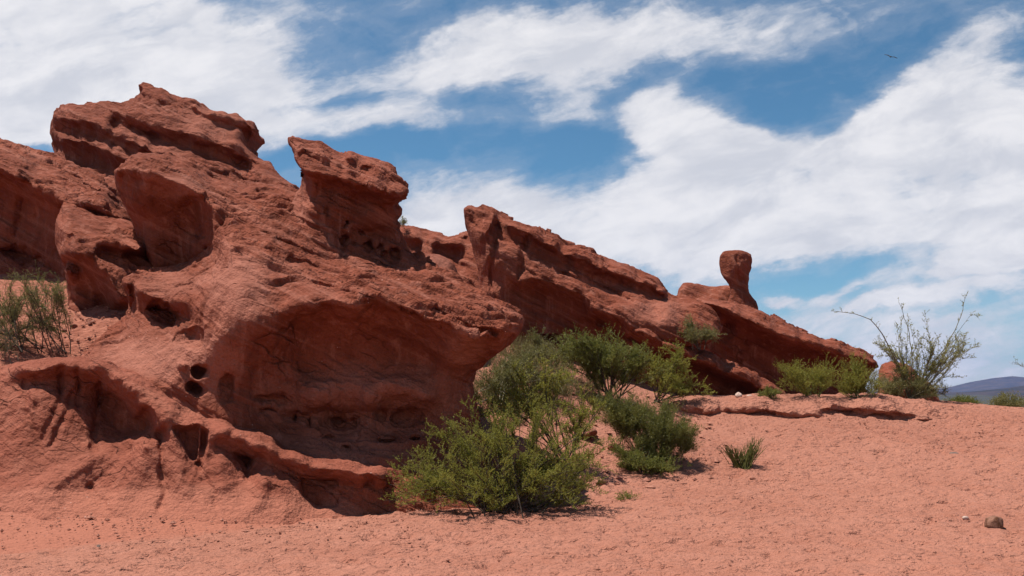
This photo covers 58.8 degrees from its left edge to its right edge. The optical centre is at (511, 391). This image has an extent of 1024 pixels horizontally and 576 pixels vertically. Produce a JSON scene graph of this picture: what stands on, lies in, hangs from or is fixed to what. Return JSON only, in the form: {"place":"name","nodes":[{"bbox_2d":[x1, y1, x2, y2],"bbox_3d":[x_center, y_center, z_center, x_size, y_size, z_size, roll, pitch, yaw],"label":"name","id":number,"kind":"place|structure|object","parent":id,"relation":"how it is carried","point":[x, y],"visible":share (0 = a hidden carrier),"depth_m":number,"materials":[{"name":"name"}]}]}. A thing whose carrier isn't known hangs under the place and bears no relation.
{"place":"outdoors","nodes":[
{"label":"outdoors","id":0,"kind":"place"},
{"bbox_2d":[0,267,1023,575],"bbox_3d":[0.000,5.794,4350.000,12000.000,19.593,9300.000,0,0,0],"label":"ground","id":1,"kind":"structure","parent":0,"point":[900,467],"depth_m":10.85,"materials":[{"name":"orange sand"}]},
{"bbox_2d":[0,318,20,363],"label":"dead twigs","id":2,"kind":"object","parent":1,"relation":"on","point":[7,348],"visible":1,"depth_m":13.54,"materials":[{"name":"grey plant"}]},
{"bbox_2d":[0,263,73,353],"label":"thicket bush","id":3,"kind":"object","parent":1,"relation":"on","point":[57,300],"visible":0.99,"depth_m":14.05,"materials":[{"name":"green plant"}]},
{"bbox_2d":[0,139,131,281],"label":"tilted slab","id":4,"kind":"structure","parent":1,"relation":"on","point":[39,187],"depth_m":19.18,"materials":[{"name":"red stone"}]},
{"bbox_2d":[55,202,152,311],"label":"undercut block","id":5,"kind":"structure","parent":1,"relation":"on","point":[101,256],"depth_m":16.43,"materials":[{"name":"red stone"}]},
{"bbox_2d":[50,82,299,208],"bbox_3d":[-9.389,-5.743,24.504,5.275,5.369,10.806,0,0,-38],"label":"domed outcrop","id":6,"kind":"object","parent":1,"relation":"on","point":[105,139],"visible":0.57,"depth_m":23.18,"materials":[{"name":"red stone"}]},
{"bbox_2d":[0,356,390,524],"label":"rock apron","id":7,"kind":"object","parent":1,"relation":"on","point":[68,449],"visible":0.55,"depth_m":11.82,"materials":[{"name":"stone"}]},
{"bbox_2d":[81,192,524,514],"bbox_3d":[-3.550,-0.879,14.527,7.467,5.746,5.468,0,0,0],"label":"overhanging rock","id":8,"kind":"object","parent":1,"relation":"on","point":[266,315],"visible":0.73,"depth_m":12.99,"materials":[{"name":"red stone"}]},
{"bbox_2d":[114,152,297,267],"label":"leaning slab","id":9,"kind":"structure","parent":8,"relation":"on","point":[178,207],"depth_m":16.20,"materials":[{"name":"red stone"}]},
{"bbox_2d":[288,136,420,267],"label":"hooded pillar","id":10,"kind":"structure","parent":8,"relation":"on","point":[346,203],"depth_m":15.55,"materials":[{"name":"red stone"}]},
{"bbox_2d":[400,225,479,287],"bbox_3d":[-1.835,-2.954,27.263,3.998,4.170,5.545,0,0,0],"label":"saddle rock","id":11,"kind":"object","parent":1,"relation":"on","point":[457,250],"visible":0.19,"depth_m":26.40,"materials":[{"name":"red stone"}]},
{"bbox_2d":[400,216,407,228],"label":"tiny plant","id":12,"kind":"object","parent":11,"relation":"on","point":[404,221],"visible":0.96,"depth_m":26.74,"materials":[{"name":"green plant"}]},
{"bbox_2d":[423,252,457,272],"bbox_3d":[-1.728,-2.428,19.731,1.479,1.171,2.427,0,0,0],"label":"boulder","id":13,"kind":"object","parent":11,"relation":"on","point":[441,261],"visible":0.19,"depth_m":19.23,"materials":[{"name":"red stone"}]},
{"bbox_2d":[382,387,618,518],"bbox_3d":[-0.157,0.796,11.746,3.071,1.717,1.904,0,0,-15],"label":"feathery bush","id":14,"kind":"object","parent":1,"relation":"on","point":[545,474],"visible":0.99,"depth_m":11.78,"materials":[{"name":"green plant"}]},
{"bbox_2d":[473,336,588,409],"bbox_3d":[0.147,-0.371,17.120,2.451,1.474,1.667,0,0,-15],"label":"olive bush","id":15,"kind":"object","parent":1,"relation":"on","point":[501,376],"visible":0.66,"depth_m":16.87,"materials":[{"name":"green plant"}]},
{"bbox_2d":[474,344,609,466],"bbox_3d":[0.354,0.248,14.061,2.358,1.951,1.081,0,0,0],"label":"slender shrub","id":16,"kind":"object","parent":1,"relation":"on","point":[580,417],"visible":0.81,"depth_m":13.97,"materials":[{"name":"green plant"}]},
{"bbox_2d":[526,323,580,374],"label":"tall stem shrub","id":17,"kind":"object","parent":1,"relation":"on","point":[534,334],"visible":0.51,"depth_m":18.95,"materials":[{"name":"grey plant"}]},
{"bbox_2d":[573,408,592,422],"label":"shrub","id":18,"kind":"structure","parent":1,"relation":"on","point":[590,417],"depth_m":16.66,"materials":[{"name":"green plant"}]},
{"bbox_2d":[576,428,596,438],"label":"rock","id":19,"kind":"object","parent":1,"relation":"on","point":[593,432],"visible":0.41,"depth_m":15.67,"materials":[{"name":"red stone"}]},
{"bbox_2d":[464,204,722,381],"bbox_3d":[1.913,-2.267,23.213,6.241,4.794,5.728,0,0,0],"label":"pointed fin","id":20,"kind":"object","parent":1,"relation":"on","point":[549,280],"visible":0.66,"depth_m":21.60,"materials":[{"name":"red stone"}]},
{"bbox_2d":[595,479,607,484],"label":"stone","id":21,"kind":"object","parent":1,"relation":"on","point":[604,480],"visible":0.66,"depth_m":13.57,"materials":[{"name":"brown stone"}]},
{"bbox_2d":[550,322,672,399],"bbox_3d":[1.944,-0.533,17.961,2.479,1.642,1.726,0,0,0],"label":"round shrub","id":22,"kind":"object","parent":1,"relation":"on","point":[599,361],"visible":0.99,"depth_m":17.78,"materials":[{"name":"green plant"}]},
{"bbox_2d":[614,489,641,500],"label":"trailing herb","id":23,"kind":"object","parent":1,"relation":"on","point":[627,494],"visible":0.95,"depth_m":12.68,"materials":[{"name":"green plant"}]},
{"bbox_2d":[592,379,706,464],"bbox_3d":[2.274,0.524,15.081,1.936,1.437,1.384,0,0,0],"label":"broom bush","id":24,"kind":"object","parent":1,"relation":"on","point":[663,433],"visible":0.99,"depth_m":14.91,"materials":[{"name":"green plant"}]},
{"bbox_2d":[608,434,691,475],"bbox_3d":[2.172,1.034,14.475,1.360,0.721,0.974,0,0,18],"label":"creeping shrub","id":25,"kind":"object","parent":1,"relation":"on","point":[632,461],"visible":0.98,"depth_m":14.41,"materials":[{"name":"green plant"}]},
{"bbox_2d":[638,338,716,402],"bbox_3d":[3.372,-0.416,19.203,1.570,1.406,1.308,0,0,-30],"label":"ragged shrub","id":26,"kind":"object","parent":1,"relation":"on","point":[679,388],"visible":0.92,"depth_m":19.07,"materials":[{"name":"green plant"}]},
{"bbox_2d":[631,328,785,394],"bbox_3d":[5.044,-0.221,22.725,3.720,2.715,6.276,0,0,23],"label":"sloping ledge","id":27,"kind":"object","parent":1,"relation":"on","point":[725,377],"visible":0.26,"depth_m":21.35,"materials":[{"name":"red stone"}]},
{"bbox_2d":[676,312,725,349],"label":"ledge bush","id":28,"kind":"object","parent":27,"relation":"on","point":[693,334],"visible":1,"depth_m":20.33,"materials":[{"name":"green plant"}]},
{"bbox_2d":[677,282,754,300],"bbox_3d":[6.445,-2.494,29.310,2.746,1.889,3.384,0,0,0],"label":"shelf rock","id":29,"kind":"object","parent":1,"relation":"on","point":[692,290],"visible":0.2,"depth_m":28.31,"materials":[{"name":"red stone"}]},
{"bbox_2d":[717,436,765,469],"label":"rod tuft","id":30,"kind":"object","parent":1,"relation":"on","point":[747,458],"visible":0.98,"depth_m":14.93,"materials":[{"name":"green plant"}]},
{"bbox_2d":[694,297,878,394],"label":"long slab","id":31,"kind":"structure","parent":1,"relation":"on","point":[759,342],"depth_m":24.91,"materials":[{"name":"red stone"}]},
{"bbox_2d":[719,250,757,309],"bbox_3d":[6.866,-3.177,27.738,1.225,2.255,1.737,0,0,0],"label":"balanced rock","id":32,"kind":"object","parent":31,"relation":"on","point":[735,267],"visible":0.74,"depth_m":27.15,"materials":[{"name":"red stone"}]},
{"bbox_2d":[670,392,961,420],"bbox_3d":[6.809,0.437,19.799,7.204,0.840,2.574,0,0,0],"label":"crusted ledge","id":33,"kind":"object","parent":1,"relation":"on","point":[816,406],"visible":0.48,"depth_m":18.90,"materials":[{"name":"red stone"}]},
{"bbox_2d":[735,392,741,397],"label":"stone","id":34,"kind":"object","parent":33,"relation":"on","point":[738,394],"visible":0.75,"depth_m":19.48,"materials":[{"name":"stone"}]},
{"bbox_2d":[757,384,781,398],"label":"pale shrub","id":35,"kind":"object","parent":33,"relation":"on","point":[769,392],"visible":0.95,"depth_m":19.50,"materials":[{"name":"green plant"}]},
{"bbox_2d":[772,352,840,396],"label":"pale shrub","id":36,"kind":"object","parent":33,"relation":"on","point":[801,381],"visible":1,"depth_m":19.43,"materials":[{"name":"green plant"}]},
{"bbox_2d":[831,348,886,398],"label":"pale shrub","id":37,"kind":"object","parent":33,"relation":"on","point":[859,383],"visible":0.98,"depth_m":19.49,"materials":[{"name":"green plant"}]},
{"bbox_2d":[865,367,888,397],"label":"twiggy shrub","id":38,"kind":"object","parent":1,"relation":"on","point":[874,373],"visible":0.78,"depth_m":19.48,"materials":[{"name":"grey plant"}]},
{"bbox_2d":[832,292,982,398],"bbox_3d":[9.572,-1.077,22.176,3.823,2.751,1.373,0,0,0],"label":"thorny bush","id":39,"kind":"object","parent":1,"relation":"on","point":[931,367],"visible":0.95,"depth_m":22.04,"materials":[{"name":"green plant"}]},
{"bbox_2d":[877,362,939,400],"bbox_3d":[10.547,0.202,23.905,1.380,1.976,3.668,0,0,37],"label":"boulder","id":40,"kind":"object","parent":1,"relation":"on","point":[885,368],"visible":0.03,"depth_m":23.25,"materials":[{"name":"red stone"}]},
{"bbox_2d":[873,365,951,399],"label":"scrub","id":41,"kind":"object","parent":1,"relation":"on","point":[897,387],"visible":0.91,"depth_m":21.86,"materials":[{"name":"green plant"}]},
{"bbox_2d":[941,393,984,403],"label":"crest shrub","id":42,"kind":"object","parent":1,"relation":"on","point":[962,398],"visible":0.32,"depth_m":26.73,"materials":[{"name":"green plant"}]},
{"bbox_2d":[984,516,1003,528],"bbox_3d":[5.595,1.531,10.550,0.206,0.167,0.248,0,0,19],"label":"stone","id":43,"kind":"object","parent":1,"relation":"on","point":[993,522],"visible":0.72,"depth_m":10.47,"materials":[{"name":"brown stone"}]},
{"bbox_2d":[986,389,1023,406],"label":"crest shrub","id":44,"kind":"object","parent":1,"relation":"on","point":[999,400],"visible":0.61,"depth_m":26.82,"materials":[{"name":"green plant"}]},
{"bbox_2d":[0,0,1023,390],"label":"sky","id":45,"kind":"structure","parent":0,"point":[660,138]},
{"bbox_2d":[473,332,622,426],"bbox_3d":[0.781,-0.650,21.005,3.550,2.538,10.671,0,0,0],"label":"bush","id":46,"kind":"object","parent":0,"point":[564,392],"depth_m":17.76,"materials":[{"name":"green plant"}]},
{"bbox_2d":[873,376,1023,392],"bbox_3d":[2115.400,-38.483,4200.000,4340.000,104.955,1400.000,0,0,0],"label":"hills","id":47,"kind":"structure","parent":0,"point":[999,383],"depth_m":3974.79,"materials":[{"name":"blue"}]},
{"bbox_2d":[939,386,1023,396],"bbox_3d":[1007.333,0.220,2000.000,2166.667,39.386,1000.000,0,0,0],"label":"hills","id":48,"kind":"structure","parent":0,"point":[994,392],"depth_m":1880.55,"materials":[{"name":"blue"}]}
]}

